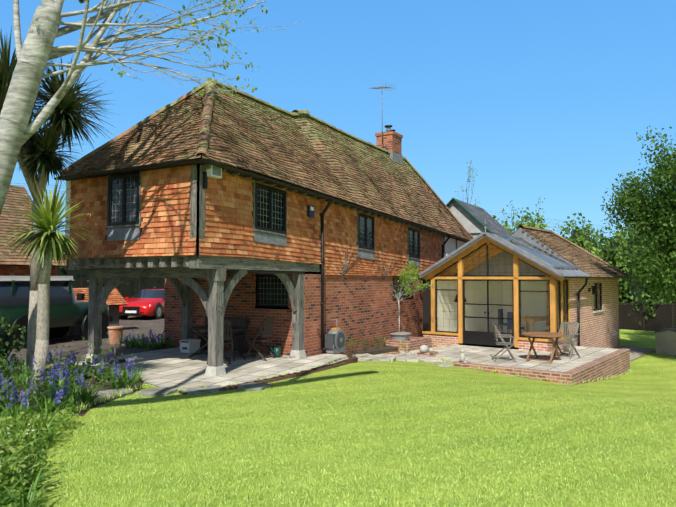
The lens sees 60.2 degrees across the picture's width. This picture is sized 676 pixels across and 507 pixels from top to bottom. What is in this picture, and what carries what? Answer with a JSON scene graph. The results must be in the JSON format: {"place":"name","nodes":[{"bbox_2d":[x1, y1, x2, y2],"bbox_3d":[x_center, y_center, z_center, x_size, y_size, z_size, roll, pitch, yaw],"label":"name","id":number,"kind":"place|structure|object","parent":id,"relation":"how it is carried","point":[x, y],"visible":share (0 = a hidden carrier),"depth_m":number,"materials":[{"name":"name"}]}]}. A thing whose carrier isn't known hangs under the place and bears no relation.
{"place":"outdoors","nodes":[
{"label":"outdoors","id":0,"kind":"place"},
{"bbox_2d":[1,315,446,401],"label":"paving","id":1,"kind":"structure","parent":0,"point":[173,368],"depth_m":13.21,"materials":[{"name":"stone"}]},
{"bbox_2d":[119,289,164,319],"bbox_3d":[-9.004,2.421,28.167,2.180,1.390,4.225,0,-2,7],"label":"car","id":2,"kind":"object","parent":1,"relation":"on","point":[147,302],"visible":0.67,"depth_m":26.69,"materials":[{"name":"red metal"}]},
{"bbox_2d":[105,316,345,363],"bbox_3d":[-2.562,2.033,14.247,5.397,0.983,2.666,0,-2,4],"label":"patio furniture","id":3,"kind":"object","parent":1,"relation":"on","point":[237,329],"visible":0.67,"depth_m":14.62,"materials":[{"name":"grey wood"}]},
{"bbox_2d":[107,326,388,353],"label":"plants","id":4,"kind":"object","parent":1,"relation":"on","point":[115,333],"visible":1,"depth_m":16.18,"materials":[{"name":"green plant"}]},
{"bbox_2d":[0,329,675,506],"bbox_3d":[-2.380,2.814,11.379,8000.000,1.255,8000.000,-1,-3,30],"label":"ground","id":5,"kind":"structure","parent":0,"point":[651,375],"depth_m":7.25,"materials":[{"name":"green plant"}]},
{"bbox_2d":[0,176,95,391],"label":"cordyline","id":6,"kind":"object","parent":5,"relation":"on","point":[49,240],"visible":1,"depth_m":9.79,"materials":[{"name":"green plant"}]},
{"bbox_2d":[0,276,112,348],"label":"parked vehicle","id":7,"kind":"object","parent":5,"relation":"on","point":[67,310],"visible":0.5,"depth_m":16.80,"materials":[{"name":"green metal"}]},
{"bbox_2d":[0,26,121,378],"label":"palm tree","id":8,"kind":"object","parent":5,"relation":"on","point":[39,154],"visible":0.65,"depth_m":11.04,"materials":[{"name":"green plant"}]},
{"bbox_2d":[0,185,127,335],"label":"outbuilding","id":9,"kind":"structure","parent":5,"relation":"on","point":[11,265],"depth_m":20.80,"materials":[{"name":"brown tile"}]},
{"bbox_2d":[0,336,154,506],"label":"bed","id":10,"kind":"object","parent":5,"relation":"on","point":[64,383],"visible":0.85,"depth_m":7.96,"materials":[{"name":"green plant"}]},
{"bbox_2d":[0,267,164,365],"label":"hedge","id":11,"kind":"object","parent":5,"relation":"on","point":[129,287],"visible":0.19,"depth_m":28.44,"materials":[{"name":"green plant"}]},
{"bbox_2d":[0,0,303,214],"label":"bare tree","id":12,"kind":"object","parent":5,"relation":"on","point":[36,51],"visible":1,"depth_m":9.68,"materials":[{"name":"grey plant"}]},
{"bbox_2d":[54,78,473,376],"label":"house","id":13,"kind":"structure","parent":5,"relation":"on","point":[301,226],"depth_m":13.90,"materials":[{"name":"tile"}]},
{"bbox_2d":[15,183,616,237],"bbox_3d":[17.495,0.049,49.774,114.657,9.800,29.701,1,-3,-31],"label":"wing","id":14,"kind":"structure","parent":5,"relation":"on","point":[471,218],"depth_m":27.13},
{"bbox_2d":[9,356,675,506],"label":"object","id":15,"kind":"object","parent":5,"relation":"on","point":[297,485],"visible":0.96,"depth_m":6.08,"materials":[{"name":"green plant"}]},
{"bbox_2d":[454,160,480,207],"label":"distant trees","id":16,"kind":"object","parent":5,"relation":"on","point":[469,171],"visible":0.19,"depth_m":38.95,"materials":[{"name":"green plant"}]},
{"bbox_2d":[385,336,629,385],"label":"patio","id":17,"kind":"structure","parent":5,"relation":"on","point":[594,363],"depth_m":15.89,"materials":[{"name":"stone"}]},
{"bbox_2d":[390,259,437,340],"bbox_3d":[2.176,1.483,18.748,2.170,2.621,1.830,0,-2,1],"label":"bay tree","id":18,"kind":"object","parent":17,"relation":"on","point":[411,273],"visible":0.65,"depth_m":18.50,"materials":[{"name":"green plant"}]},
{"bbox_2d":[397,322,580,363],"bbox_3d":[4.268,2.430,16.069,5.184,1.008,2.148,0,-2,0],"label":"patio furniture","id":19,"kind":"object","parent":17,"relation":"on","point":[568,349],"visible":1,"depth_m":15.94,"materials":[{"name":"brown wood"}]},
{"bbox_2d":[418,220,629,351],"bbox_3d":[7.382,1.653,21.902,4.990,5.337,8.719,-2,-3,38],"label":"garden room","id":20,"kind":"object","parent":5,"relation":"on","point":[519,280],"visible":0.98,"depth_m":20.07,"materials":[{"name":"brown wood"}]},
{"bbox_2d":[434,356,631,384],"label":"tufts","id":21,"kind":"object","parent":5,"relation":"on","point":[607,377],"visible":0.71,"depth_m":14.65,"materials":[{"name":"green plant"}]},
{"bbox_2d":[474,197,675,325],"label":"trees","id":22,"kind":"object","parent":5,"relation":"on","point":[609,252],"visible":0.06,"depth_m":32.88,"materials":[{"name":"green plant"}]},
{"bbox_2d":[615,345,654,360],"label":"path","id":23,"kind":"structure","parent":5,"relation":"on","point":[636,352],"depth_m":22.92,"materials":[{"name":"grey stone"}]},
{"bbox_2d":[600,125,675,299],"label":"tree","id":24,"kind":"object","parent":5,"relation":"on","point":[657,213],"visible":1,"depth_m":19.70,"materials":[{"name":"green plant"}]},
{"bbox_2d":[619,303,675,331],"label":"fence","id":25,"kind":"object","parent":5,"relation":"on","point":[665,316],"visible":0.1,"depth_m":31.57,"materials":[{"name":"black"}]},
{"bbox_2d":[655,319,675,355],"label":"fence bin","id":26,"kind":"object","parent":5,"relation":"on","point":[665,342],"visible":0.96,"depth_m":22.28,"materials":[{"name":"grey plastic"}]},
{"bbox_2d":[0,0,675,253],"label":"sky","id":27,"kind":"structure","parent":0,"point":[549,100],"materials":[{"name":"blue"}]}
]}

